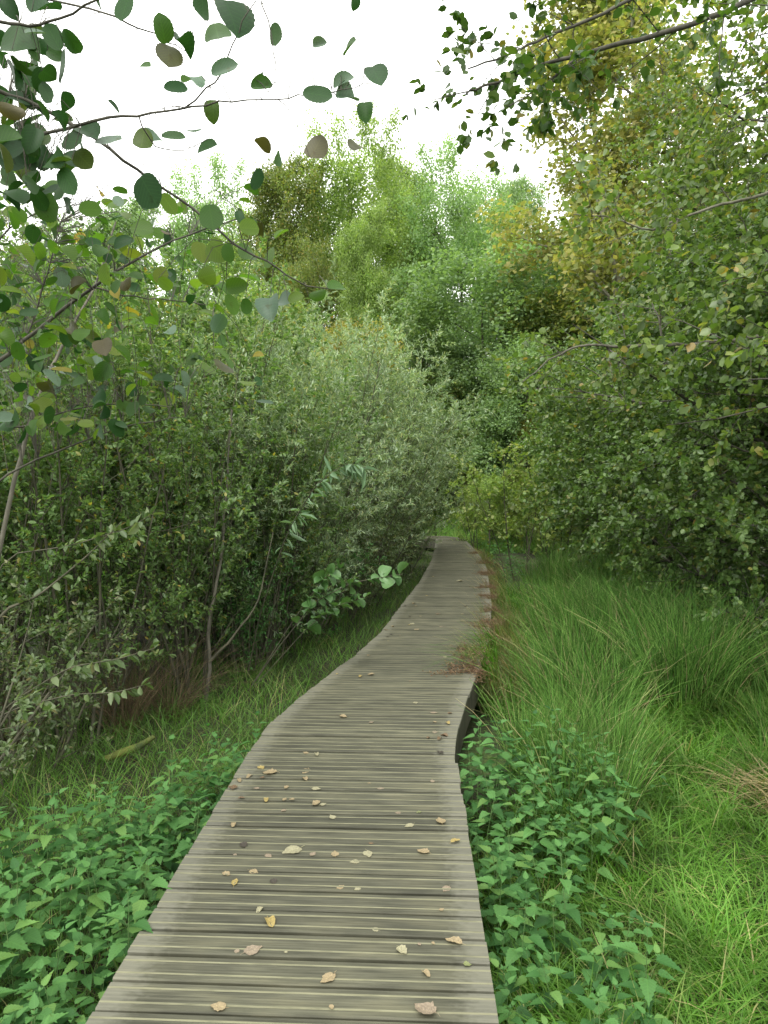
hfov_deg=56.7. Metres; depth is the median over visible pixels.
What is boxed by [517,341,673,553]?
bush
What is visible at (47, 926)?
nettle
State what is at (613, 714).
rush tuft
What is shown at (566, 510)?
alder tree
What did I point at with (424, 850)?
fallen leaf
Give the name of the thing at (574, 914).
nettle
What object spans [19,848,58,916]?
nettle
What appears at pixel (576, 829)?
nettle
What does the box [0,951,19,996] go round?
nettle
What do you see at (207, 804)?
nettle
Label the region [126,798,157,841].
nettle
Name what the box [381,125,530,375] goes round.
woodland tree
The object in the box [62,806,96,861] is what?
nettle
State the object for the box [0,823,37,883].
nettle
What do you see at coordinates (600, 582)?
rush tuft
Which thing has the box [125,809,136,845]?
nettle
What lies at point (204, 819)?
nettle
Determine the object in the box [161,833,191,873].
nettle
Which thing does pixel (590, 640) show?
rush tuft
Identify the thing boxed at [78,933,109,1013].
nettle
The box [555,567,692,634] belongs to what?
rush tuft
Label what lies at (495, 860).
nettle
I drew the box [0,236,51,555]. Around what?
sallow shrub
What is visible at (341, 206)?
woodland tree
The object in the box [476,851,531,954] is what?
nettle
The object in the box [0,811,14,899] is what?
nettle
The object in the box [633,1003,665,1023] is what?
nettle
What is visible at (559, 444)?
alder tree
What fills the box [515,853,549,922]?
nettle
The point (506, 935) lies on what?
nettle
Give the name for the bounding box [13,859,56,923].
nettle
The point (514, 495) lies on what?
sapling
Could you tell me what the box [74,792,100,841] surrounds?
nettle
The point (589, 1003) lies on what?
nettle
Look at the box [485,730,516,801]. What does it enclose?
nettle
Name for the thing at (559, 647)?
rush tuft
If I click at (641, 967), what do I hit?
nettle
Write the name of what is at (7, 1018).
nettle
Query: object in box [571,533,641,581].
rush tuft
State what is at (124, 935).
nettle
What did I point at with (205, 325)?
sallow shrub
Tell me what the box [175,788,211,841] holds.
nettle
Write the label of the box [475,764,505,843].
nettle
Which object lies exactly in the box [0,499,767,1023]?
ground
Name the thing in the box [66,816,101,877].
nettle
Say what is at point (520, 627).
rush tuft
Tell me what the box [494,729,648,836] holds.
rush tuft
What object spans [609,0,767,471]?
alder tree
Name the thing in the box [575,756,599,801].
nettle
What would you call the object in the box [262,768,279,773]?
fallen leaf
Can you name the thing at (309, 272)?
woodland tree
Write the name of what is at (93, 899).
nettle
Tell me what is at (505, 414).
woodland bush
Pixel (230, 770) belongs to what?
nettle
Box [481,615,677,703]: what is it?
rush tuft
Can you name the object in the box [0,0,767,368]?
sky
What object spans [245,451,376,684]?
osier shoot
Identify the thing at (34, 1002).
nettle
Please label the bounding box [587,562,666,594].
rush tuft
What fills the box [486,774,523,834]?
nettle
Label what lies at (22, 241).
woodland tree
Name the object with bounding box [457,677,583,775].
rush tuft
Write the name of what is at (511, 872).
nettle
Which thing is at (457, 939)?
fallen leaf
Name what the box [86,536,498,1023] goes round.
boardwalk
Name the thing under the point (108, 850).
nettle
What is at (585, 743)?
nettle
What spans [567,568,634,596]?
rush tuft
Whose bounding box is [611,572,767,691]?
rush tuft
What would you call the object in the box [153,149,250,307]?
woodland tree
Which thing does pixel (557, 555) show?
rush tuft
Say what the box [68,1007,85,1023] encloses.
nettle
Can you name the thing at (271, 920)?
fallen leaf
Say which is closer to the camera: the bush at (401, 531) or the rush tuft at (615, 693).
the rush tuft at (615, 693)
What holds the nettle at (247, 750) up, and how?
on the ground at (486, 757)
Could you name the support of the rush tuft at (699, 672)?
on the ground at (486, 757)
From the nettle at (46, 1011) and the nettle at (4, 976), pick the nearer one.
the nettle at (46, 1011)
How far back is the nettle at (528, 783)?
4.11 m
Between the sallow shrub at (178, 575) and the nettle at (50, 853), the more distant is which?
the sallow shrub at (178, 575)
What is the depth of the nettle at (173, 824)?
3.52 m
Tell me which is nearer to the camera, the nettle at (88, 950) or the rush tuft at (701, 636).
the nettle at (88, 950)
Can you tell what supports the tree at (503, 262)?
on the ground at (486, 757)
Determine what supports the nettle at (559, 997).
on the ground at (486, 757)
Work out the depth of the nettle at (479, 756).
4.21 m
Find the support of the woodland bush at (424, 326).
on the ground at (486, 757)
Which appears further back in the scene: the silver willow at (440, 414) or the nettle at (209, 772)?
the silver willow at (440, 414)
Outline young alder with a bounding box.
[0,0,388,481]
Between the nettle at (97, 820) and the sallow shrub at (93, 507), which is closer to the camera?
the nettle at (97, 820)
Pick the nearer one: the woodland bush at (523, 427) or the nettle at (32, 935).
the nettle at (32, 935)
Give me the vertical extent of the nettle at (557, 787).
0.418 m
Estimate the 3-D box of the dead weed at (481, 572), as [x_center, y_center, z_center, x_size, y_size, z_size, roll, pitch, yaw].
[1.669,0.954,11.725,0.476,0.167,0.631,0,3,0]
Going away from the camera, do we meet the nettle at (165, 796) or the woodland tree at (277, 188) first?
the nettle at (165, 796)
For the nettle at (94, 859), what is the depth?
2.84 m
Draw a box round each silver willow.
[26,256,301,615]
[58,268,315,635]
[113,305,341,667]
[123,254,366,554]
[158,273,438,620]
[171,288,364,636]
[175,357,424,639]
[227,275,497,596]
[249,312,396,589]
[264,310,474,586]
[292,290,463,571]
[370,377,481,566]
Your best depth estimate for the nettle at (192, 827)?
3.74 m
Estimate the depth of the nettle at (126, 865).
3.23 m
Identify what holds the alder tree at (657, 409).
on the ground at (486, 757)
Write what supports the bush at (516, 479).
on the ground at (486, 757)
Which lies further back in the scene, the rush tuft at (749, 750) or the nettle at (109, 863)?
the rush tuft at (749, 750)
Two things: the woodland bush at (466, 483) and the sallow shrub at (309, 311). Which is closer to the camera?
the sallow shrub at (309, 311)
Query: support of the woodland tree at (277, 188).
on the ground at (486, 757)
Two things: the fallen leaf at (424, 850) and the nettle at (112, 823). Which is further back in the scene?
the nettle at (112, 823)
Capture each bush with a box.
[0,284,143,474]
[0,554,134,812]
[0,569,145,788]
[1,280,48,500]
[147,292,253,359]
[202,548,298,677]
[210,273,328,361]
[227,284,331,369]
[249,542,386,649]
[300,488,399,623]
[314,315,408,518]
[319,500,419,609]
[340,485,433,591]
[348,279,471,496]
[375,500,451,583]
[390,485,430,571]
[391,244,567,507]
[407,328,515,502]
[411,364,491,514]
[436,481,461,519]
[447,474,527,550]
[448,485,486,532]
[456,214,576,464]
[456,429,500,513]
[459,330,574,517]
[480,278,604,461]
[483,467,539,545]
[490,386,544,469]
[510,416,548,518]
[519,466,589,552]
[525,381,627,529]
[553,279,700,457]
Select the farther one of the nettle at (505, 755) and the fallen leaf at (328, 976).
the nettle at (505, 755)
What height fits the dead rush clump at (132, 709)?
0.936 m
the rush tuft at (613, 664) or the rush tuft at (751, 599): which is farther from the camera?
the rush tuft at (751, 599)
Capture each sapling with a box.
[430,462,498,547]
[448,441,563,581]
[497,427,592,564]
[502,457,556,558]
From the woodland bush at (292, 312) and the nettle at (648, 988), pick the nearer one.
the nettle at (648, 988)
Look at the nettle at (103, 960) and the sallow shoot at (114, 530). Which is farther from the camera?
the sallow shoot at (114, 530)
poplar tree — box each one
[469,0,686,333]
[535,0,760,339]
[546,158,636,463]
[561,173,655,337]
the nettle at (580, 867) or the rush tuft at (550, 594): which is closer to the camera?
the nettle at (580, 867)
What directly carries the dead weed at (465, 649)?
on the boardwalk
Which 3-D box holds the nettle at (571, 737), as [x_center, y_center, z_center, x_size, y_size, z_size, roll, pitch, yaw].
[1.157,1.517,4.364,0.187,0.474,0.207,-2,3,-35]
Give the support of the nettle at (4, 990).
on the ground at (486, 757)
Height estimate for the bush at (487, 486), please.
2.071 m
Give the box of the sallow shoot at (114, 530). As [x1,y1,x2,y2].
[0,505,163,715]
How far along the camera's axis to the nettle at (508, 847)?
3.08 m
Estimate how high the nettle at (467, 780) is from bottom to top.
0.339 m
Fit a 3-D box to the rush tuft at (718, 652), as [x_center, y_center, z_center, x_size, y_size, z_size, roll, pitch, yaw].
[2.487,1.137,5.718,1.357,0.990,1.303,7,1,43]
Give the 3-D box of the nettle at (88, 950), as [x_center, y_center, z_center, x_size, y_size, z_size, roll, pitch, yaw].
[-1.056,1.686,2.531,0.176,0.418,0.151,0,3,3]
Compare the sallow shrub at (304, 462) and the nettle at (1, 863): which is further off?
the sallow shrub at (304, 462)
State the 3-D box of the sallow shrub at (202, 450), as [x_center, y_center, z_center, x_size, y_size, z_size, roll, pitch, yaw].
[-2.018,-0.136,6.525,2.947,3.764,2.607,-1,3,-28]
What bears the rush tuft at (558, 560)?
on the ground at (486, 757)
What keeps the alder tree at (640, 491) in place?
on the ground at (486, 757)
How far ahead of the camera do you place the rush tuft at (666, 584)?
9.73 m
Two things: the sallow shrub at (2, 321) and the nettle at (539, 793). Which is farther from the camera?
the sallow shrub at (2, 321)
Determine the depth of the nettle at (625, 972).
2.53 m
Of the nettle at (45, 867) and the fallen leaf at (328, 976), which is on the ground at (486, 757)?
the nettle at (45, 867)
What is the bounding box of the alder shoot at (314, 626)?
[242,558,408,699]
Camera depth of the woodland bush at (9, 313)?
22.94 m
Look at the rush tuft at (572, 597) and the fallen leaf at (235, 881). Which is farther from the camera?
the rush tuft at (572, 597)
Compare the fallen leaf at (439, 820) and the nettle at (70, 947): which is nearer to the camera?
the nettle at (70, 947)
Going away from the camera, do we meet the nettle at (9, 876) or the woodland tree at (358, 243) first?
the nettle at (9, 876)
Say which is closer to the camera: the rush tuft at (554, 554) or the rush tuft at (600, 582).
the rush tuft at (600, 582)
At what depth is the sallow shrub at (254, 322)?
7.66 m
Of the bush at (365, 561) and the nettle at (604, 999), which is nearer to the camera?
the nettle at (604, 999)
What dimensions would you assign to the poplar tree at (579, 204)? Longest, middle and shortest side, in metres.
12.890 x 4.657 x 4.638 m
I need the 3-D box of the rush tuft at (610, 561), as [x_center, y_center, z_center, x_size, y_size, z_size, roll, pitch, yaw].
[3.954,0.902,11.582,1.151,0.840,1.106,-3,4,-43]
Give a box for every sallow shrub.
[0,186,159,703]
[0,214,138,666]
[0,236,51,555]
[0,241,255,752]
[0,268,56,584]
[0,271,124,746]
[0,312,326,698]
[0,394,48,666]
[1,171,241,687]
[1,257,244,654]
[1,268,306,703]
[2,244,161,639]
[4,228,280,621]
[25,275,278,645]
[54,211,322,640]
[81,256,335,665]
[82,263,264,627]
[131,394,323,672]
[155,262,330,653]
[221,392,346,651]
[225,350,386,667]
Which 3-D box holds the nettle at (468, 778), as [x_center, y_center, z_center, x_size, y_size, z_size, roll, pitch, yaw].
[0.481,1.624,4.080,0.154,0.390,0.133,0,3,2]
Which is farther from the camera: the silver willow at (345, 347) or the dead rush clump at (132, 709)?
the silver willow at (345, 347)
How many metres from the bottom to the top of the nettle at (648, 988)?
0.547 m
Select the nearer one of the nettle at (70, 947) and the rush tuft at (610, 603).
the nettle at (70, 947)
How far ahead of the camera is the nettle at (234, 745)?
4.45 m
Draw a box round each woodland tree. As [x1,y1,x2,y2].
[0,194,54,288]
[25,209,119,377]
[83,186,163,377]
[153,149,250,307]
[207,200,297,299]
[228,140,335,337]
[273,228,353,342]
[288,93,421,330]
[328,191,404,430]
[368,147,437,367]
[379,205,480,410]
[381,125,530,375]
[487,164,553,345]
[545,207,576,302]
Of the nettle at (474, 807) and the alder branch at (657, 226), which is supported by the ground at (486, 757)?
the nettle at (474, 807)
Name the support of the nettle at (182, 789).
on the ground at (486, 757)
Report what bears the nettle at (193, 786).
on the ground at (486, 757)
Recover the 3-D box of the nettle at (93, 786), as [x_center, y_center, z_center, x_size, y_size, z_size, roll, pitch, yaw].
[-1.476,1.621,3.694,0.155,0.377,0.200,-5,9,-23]
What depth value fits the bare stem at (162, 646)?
6.26 m
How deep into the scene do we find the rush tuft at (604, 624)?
6.76 m
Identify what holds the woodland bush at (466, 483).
on the ground at (486, 757)
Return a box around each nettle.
[0,808,21,902]
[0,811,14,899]
[0,819,39,900]
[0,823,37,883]
[0,857,47,979]
[0,870,21,944]
[0,873,33,933]
[0,883,34,1001]
[0,898,55,1021]
[0,947,13,987]
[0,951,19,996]
[0,965,15,1019]
[0,970,11,1007]
[0,1004,22,1017]
[0,1006,27,1023]
[0,1013,13,1023]
[4,976,45,1023]
[12,862,46,951]
[13,806,64,881]
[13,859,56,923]
[14,989,60,1023]
[16,958,81,1023]
[16,970,56,1023]
[18,891,56,954]
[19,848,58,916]
[19,919,86,1023]
[21,795,75,901]
[25,991,68,1023]
[27,858,90,984]
[28,808,62,878]
[32,787,87,878]
[39,850,91,942]
[41,1015,49,1023]
[44,846,74,903]
[47,1002,70,1023]
[49,804,85,860]
[50,849,103,934]
[51,899,96,991]
[53,833,87,913]
[55,992,88,1023]
[57,846,119,962]
[59,919,113,1018]
[61,841,116,973]
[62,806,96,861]
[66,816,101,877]
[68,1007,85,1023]
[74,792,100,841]
[76,860,124,967]
[77,972,114,1007]
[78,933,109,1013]
[83,783,111,852]
[83,812,118,856]
[83,850,122,910]
[85,789,122,879]
[85,918,133,986]
[89,791,146,867]
[90,827,112,891]
[90,843,123,921]
[92,903,124,984]
[93,812,121,858]
[95,852,136,938]
[97,777,143,861]
[97,801,122,850]
[97,880,152,992]
[100,859,134,929]
[100,895,152,955]
[103,899,142,967]
[106,837,139,887]
[111,806,171,908]
[112,845,171,937]
[113,839,144,892]
[114,801,127,846]
[114,823,167,900]
[121,853,165,919]
[124,796,157,846]
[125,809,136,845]
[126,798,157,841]
[138,834,170,877]
[143,803,184,868]
[144,775,173,814]
[144,799,173,856]
[145,786,190,860]
[145,892,157,920]
[146,734,198,850]
[147,871,173,900]
[150,772,190,832]
[150,828,179,869]
[150,834,172,890]
[152,779,196,862]
[160,781,187,820]
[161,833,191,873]
[166,837,191,879]
[167,801,208,857]
[169,795,196,844]
[173,759,204,842]
[173,765,206,824]
[174,795,208,852]
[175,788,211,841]
[176,758,209,804]
[185,759,219,819]
[188,786,213,822]
[191,758,221,805]
[195,759,226,792]
[197,769,218,814]
[198,723,229,792]
[204,774,229,816]
[208,732,234,800]
[208,780,228,809]
[217,745,243,801]
[223,751,241,786]
[225,737,242,768]
[228,746,241,775]
[237,739,256,752]
[240,711,266,744]
[458,742,486,823]
[458,755,487,795]
[460,721,497,788]
[460,762,480,810]
[462,775,496,835]
[463,715,498,796]
[466,807,485,861]
[467,817,482,858]
[467,823,497,903]
[471,793,504,883]
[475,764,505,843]
[475,836,517,908]
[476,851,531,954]
[478,765,508,817]
[478,845,522,951]
[479,719,512,788]
[479,870,502,946]
[483,819,532,915]
[484,768,508,819]
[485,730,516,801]
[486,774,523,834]
[487,842,518,884]
[487,914,536,978]
[488,752,532,804]
[488,815,516,854]
[488,817,530,886]
[488,927,516,1005]
[489,958,534,1020]
[491,779,535,850]
[493,889,549,1014]
[494,738,522,784]
[494,975,537,1023]
[496,1000,523,1023]
[497,902,533,971]
[503,741,529,787]
[506,744,542,812]
[506,851,535,904]
[506,871,553,967]
[506,888,542,934]
[509,796,546,872]
[509,801,555,887]
[512,709,542,782]
[513,943,556,1023]
[515,769,550,835]
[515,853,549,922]
[516,765,544,804]
[516,766,543,798]
[518,765,547,824]
[518,843,560,938]
[518,901,559,958]
[521,806,534,852]
[524,786,564,847]
[524,950,575,1023]
[527,814,565,862]
[528,949,571,994]
[530,896,580,951]
[532,705,571,772]
[535,902,580,987]
[536,756,573,813]
[536,775,577,830]
[540,748,567,794]
[541,838,585,959]
[541,1013,547,1023]
[542,824,573,885]
[543,782,578,828]
[543,816,580,887]
[547,729,586,786]
[547,743,570,777]
[549,840,587,903]
[555,762,587,812]
[555,798,587,867]
[556,721,587,769]
[557,799,591,874]
[558,948,610,1011]
[561,939,623,1019]
[564,863,601,903]
[568,732,597,773]
[569,795,602,852]
[570,758,588,794]
[572,892,616,992]
[573,789,616,882]
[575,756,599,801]
[575,986,618,1023]
[576,980,610,1023]
[580,782,614,837]
[581,912,639,1011]
[583,735,607,765]
[584,732,621,798]
[584,752,621,821]
[586,792,621,863]
[587,775,634,869]
[588,770,625,817]
[589,977,633,1023]
[591,753,615,788]
[597,769,628,824]
[600,909,643,1009]
[607,913,683,1023]
[608,780,652,854]
[615,1002,644,1023]
[619,630,637,670]
[620,750,643,785]
[625,941,675,1012]
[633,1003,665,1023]
[648,761,672,808]
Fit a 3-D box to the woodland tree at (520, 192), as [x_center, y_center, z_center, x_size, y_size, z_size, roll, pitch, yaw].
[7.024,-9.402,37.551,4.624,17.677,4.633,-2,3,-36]
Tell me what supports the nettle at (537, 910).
on the ground at (486, 757)
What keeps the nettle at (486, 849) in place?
on the ground at (486, 757)
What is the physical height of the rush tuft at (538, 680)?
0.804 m
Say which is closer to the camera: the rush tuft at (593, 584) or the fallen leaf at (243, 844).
the fallen leaf at (243, 844)
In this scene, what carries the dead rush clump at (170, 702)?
on the ground at (486, 757)
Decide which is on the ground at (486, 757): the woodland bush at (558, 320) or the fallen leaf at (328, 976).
the woodland bush at (558, 320)
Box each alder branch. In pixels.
[402,0,755,175]
[518,286,767,404]
[553,128,767,270]
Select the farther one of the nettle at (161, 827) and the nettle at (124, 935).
the nettle at (161, 827)
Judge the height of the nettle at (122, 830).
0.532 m
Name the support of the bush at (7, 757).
on the ground at (486, 757)
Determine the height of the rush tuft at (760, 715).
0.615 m
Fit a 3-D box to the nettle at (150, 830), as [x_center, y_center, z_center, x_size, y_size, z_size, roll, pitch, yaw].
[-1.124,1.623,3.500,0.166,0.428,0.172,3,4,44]
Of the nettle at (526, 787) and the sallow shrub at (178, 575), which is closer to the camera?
the nettle at (526, 787)
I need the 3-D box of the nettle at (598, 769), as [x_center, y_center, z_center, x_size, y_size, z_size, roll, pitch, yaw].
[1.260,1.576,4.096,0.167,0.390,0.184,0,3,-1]
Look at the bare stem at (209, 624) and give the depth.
6.07 m
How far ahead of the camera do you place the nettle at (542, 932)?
2.74 m
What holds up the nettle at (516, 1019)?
on the ground at (486, 757)
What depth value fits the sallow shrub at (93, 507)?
5.18 m
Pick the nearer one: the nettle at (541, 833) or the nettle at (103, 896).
the nettle at (103, 896)
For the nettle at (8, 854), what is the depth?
3.21 m
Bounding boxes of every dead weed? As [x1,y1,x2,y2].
[421,647,493,683]
[447,639,491,660]
[467,548,485,553]
[467,613,509,629]
[469,579,498,589]
[473,601,503,613]
[474,566,496,575]
[474,623,509,641]
[476,556,494,563]
[477,588,499,599]
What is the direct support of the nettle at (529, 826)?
on the ground at (486, 757)
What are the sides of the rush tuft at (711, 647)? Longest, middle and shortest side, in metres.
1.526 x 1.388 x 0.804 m
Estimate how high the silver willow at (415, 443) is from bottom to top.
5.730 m
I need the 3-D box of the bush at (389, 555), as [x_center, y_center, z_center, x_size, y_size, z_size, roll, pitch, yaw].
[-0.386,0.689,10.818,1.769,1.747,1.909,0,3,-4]
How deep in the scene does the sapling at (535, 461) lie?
14.00 m
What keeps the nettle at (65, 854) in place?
on the ground at (486, 757)
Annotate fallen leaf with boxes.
[210,1001,228,1010]
[231,878,237,886]
[240,841,246,846]
[240,945,261,954]
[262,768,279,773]
[264,915,274,926]
[282,845,304,853]
[312,800,319,804]
[321,970,336,982]
[331,851,338,856]
[363,850,371,856]
[396,945,406,953]
[414,1001,439,1015]
[417,848,429,852]
[422,969,429,976]
[436,817,445,822]
[445,936,465,944]
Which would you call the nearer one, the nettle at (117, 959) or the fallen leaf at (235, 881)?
the nettle at (117, 959)
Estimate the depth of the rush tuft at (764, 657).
5.72 m
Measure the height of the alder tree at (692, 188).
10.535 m
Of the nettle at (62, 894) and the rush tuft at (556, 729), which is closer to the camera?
the nettle at (62, 894)
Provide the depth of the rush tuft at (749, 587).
8.60 m
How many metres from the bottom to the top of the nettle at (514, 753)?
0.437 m
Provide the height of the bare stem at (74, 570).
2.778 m
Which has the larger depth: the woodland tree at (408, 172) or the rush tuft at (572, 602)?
the woodland tree at (408, 172)
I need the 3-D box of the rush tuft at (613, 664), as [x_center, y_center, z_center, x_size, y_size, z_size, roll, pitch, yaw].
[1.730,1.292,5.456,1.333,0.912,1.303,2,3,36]
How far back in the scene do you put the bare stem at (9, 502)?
3.60 m
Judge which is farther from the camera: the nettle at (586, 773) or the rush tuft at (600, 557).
the rush tuft at (600, 557)
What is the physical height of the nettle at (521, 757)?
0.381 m
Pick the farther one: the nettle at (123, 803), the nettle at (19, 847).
the nettle at (123, 803)
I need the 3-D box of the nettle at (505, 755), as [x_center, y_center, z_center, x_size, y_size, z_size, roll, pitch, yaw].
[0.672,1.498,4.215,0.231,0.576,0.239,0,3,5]
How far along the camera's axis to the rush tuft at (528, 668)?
6.48 m
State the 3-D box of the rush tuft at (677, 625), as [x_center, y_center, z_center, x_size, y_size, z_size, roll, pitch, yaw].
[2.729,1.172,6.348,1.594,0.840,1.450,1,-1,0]
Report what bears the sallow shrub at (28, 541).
on the ground at (486, 757)
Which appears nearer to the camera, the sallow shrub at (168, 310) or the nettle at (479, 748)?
the nettle at (479, 748)
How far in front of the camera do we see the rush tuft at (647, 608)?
7.21 m
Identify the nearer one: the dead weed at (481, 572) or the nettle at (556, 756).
the nettle at (556, 756)
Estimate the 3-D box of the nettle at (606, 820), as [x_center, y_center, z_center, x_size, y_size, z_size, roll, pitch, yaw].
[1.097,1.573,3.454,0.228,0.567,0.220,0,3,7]
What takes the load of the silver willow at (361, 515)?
on the ground at (486, 757)
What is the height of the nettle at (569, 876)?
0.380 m
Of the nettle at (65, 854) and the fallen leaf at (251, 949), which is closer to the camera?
the fallen leaf at (251, 949)
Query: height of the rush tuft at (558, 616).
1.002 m
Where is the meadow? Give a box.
[0,529,203,617]
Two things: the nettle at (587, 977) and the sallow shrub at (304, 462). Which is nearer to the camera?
the nettle at (587, 977)
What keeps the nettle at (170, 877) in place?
on the ground at (486, 757)
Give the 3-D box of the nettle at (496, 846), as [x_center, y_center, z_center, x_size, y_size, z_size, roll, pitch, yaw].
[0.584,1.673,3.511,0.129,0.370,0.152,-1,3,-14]
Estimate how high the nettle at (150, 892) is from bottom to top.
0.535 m
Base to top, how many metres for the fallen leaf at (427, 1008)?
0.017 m
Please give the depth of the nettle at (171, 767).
3.81 m
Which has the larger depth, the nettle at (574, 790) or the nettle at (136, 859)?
the nettle at (574, 790)
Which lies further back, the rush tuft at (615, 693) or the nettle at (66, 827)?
the rush tuft at (615, 693)
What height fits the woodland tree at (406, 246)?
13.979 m
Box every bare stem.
[0,222,116,558]
[73,401,82,716]
[139,546,203,700]
[204,410,231,708]
[209,532,273,662]
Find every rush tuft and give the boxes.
[434,627,700,698]
[451,626,659,717]
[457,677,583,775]
[473,679,632,772]
[479,679,585,723]
[480,596,548,637]
[480,634,631,699]
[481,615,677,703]
[489,696,673,800]
[490,568,629,646]
[491,612,549,644]
[493,655,672,743]
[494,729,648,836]
[496,601,642,684]
[499,554,545,583]
[499,630,550,674]
[511,580,602,619]
[512,616,711,725]
[513,597,639,674]
[516,538,581,591]
[517,575,625,633]
[521,698,688,822]
[523,562,702,665]
[523,569,646,645]
[527,581,634,633]
[528,656,679,733]
[529,573,599,605]
[532,586,685,672]
[533,540,578,572]
[534,541,591,582]
[537,581,620,614]
[540,669,669,763]
[541,542,579,579]
[541,547,597,593]
[543,637,642,689]
[546,561,643,610]
[553,690,674,773]
[555,553,619,593]
[555,554,614,584]
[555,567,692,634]
[557,578,766,720]
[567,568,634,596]
[570,584,660,637]
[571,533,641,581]
[574,572,619,592]
[576,564,738,655]
[579,576,748,650]
[585,537,626,568]
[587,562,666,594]
[593,544,636,583]
[602,586,694,648]
[605,600,767,663]
[609,606,767,692]
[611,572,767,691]
[612,625,762,714]
[618,614,767,713]
[619,559,698,604]
[621,596,766,719]
[623,587,767,711]
[634,568,699,604]
[644,566,764,632]
[644,613,767,673]
[645,564,703,589]
[654,559,763,619]
[662,583,767,656]
[675,581,767,683]
[690,713,767,773]
[703,664,767,751]
[712,567,767,610]
[716,576,767,621]
[716,610,767,702]
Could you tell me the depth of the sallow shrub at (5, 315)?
6.80 m
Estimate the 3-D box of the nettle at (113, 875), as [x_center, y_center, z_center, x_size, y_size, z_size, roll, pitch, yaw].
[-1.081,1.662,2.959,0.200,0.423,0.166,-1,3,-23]
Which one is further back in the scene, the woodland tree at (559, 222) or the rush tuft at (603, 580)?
the woodland tree at (559, 222)
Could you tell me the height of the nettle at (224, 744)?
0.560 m
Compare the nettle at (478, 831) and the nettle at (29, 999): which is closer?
the nettle at (29, 999)
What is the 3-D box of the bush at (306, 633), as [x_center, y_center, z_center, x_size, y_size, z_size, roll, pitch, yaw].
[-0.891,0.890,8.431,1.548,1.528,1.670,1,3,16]
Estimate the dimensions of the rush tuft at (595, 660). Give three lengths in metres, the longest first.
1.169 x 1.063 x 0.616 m
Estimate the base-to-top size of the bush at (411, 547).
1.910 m
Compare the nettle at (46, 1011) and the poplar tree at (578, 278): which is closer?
the nettle at (46, 1011)
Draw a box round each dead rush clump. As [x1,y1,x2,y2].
[0,608,115,722]
[0,614,232,737]
[0,655,128,748]
[83,632,295,721]
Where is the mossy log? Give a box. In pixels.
[105,735,154,761]
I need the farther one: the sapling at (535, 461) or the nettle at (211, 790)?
the sapling at (535, 461)
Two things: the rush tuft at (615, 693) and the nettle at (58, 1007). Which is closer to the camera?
the nettle at (58, 1007)
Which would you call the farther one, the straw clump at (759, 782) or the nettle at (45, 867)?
the straw clump at (759, 782)
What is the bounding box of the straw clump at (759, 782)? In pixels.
[667,747,767,826]
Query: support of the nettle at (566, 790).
on the ground at (486, 757)
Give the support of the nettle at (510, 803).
on the ground at (486, 757)
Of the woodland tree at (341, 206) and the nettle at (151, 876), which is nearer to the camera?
the nettle at (151, 876)
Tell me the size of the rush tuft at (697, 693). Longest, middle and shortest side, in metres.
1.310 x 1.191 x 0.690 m
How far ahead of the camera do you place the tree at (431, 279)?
23.55 m
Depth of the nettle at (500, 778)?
3.90 m
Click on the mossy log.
(140, 745)
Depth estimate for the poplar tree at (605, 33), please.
19.78 m
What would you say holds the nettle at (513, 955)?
on the ground at (486, 757)
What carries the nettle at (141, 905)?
on the ground at (486, 757)
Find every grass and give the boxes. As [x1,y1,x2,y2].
[358,508,681,553]
[412,617,505,690]
[423,541,534,714]
[461,565,767,1023]
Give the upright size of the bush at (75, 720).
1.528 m
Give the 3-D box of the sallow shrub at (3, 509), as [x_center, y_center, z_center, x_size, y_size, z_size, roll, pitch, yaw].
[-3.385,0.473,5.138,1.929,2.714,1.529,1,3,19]
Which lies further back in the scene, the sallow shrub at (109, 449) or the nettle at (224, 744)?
the sallow shrub at (109, 449)
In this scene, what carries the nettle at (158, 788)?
on the ground at (486, 757)
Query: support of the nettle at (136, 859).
on the ground at (486, 757)
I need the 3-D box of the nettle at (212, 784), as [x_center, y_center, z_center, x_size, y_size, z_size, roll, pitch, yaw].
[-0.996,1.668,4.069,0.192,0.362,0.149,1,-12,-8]
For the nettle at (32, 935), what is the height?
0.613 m
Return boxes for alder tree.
[469,0,767,530]
[511,298,764,573]
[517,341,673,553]
[519,250,767,597]
[522,188,767,601]
[568,0,767,572]
[568,201,767,682]
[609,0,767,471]
[641,183,767,583]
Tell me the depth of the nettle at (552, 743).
4.27 m
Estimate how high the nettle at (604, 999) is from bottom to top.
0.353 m
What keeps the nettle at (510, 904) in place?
on the ground at (486, 757)
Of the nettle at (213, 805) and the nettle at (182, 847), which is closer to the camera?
the nettle at (182, 847)
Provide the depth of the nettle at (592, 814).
3.73 m
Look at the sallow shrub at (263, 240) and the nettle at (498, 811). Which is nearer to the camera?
the nettle at (498, 811)
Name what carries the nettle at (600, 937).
on the ground at (486, 757)
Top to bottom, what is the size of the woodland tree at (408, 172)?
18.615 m
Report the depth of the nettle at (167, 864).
3.42 m
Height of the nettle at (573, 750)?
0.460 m
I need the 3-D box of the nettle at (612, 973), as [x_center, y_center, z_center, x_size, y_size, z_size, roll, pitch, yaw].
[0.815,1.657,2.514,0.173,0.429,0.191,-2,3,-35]
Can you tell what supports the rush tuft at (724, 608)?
on the ground at (486, 757)
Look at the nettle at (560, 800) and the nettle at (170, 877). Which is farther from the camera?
the nettle at (560, 800)
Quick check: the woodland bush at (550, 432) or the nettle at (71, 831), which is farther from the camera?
the woodland bush at (550, 432)
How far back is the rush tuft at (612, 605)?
7.56 m
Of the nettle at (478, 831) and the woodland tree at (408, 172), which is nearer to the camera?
the nettle at (478, 831)
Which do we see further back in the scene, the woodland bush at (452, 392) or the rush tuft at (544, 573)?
the woodland bush at (452, 392)
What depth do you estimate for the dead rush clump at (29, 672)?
5.98 m

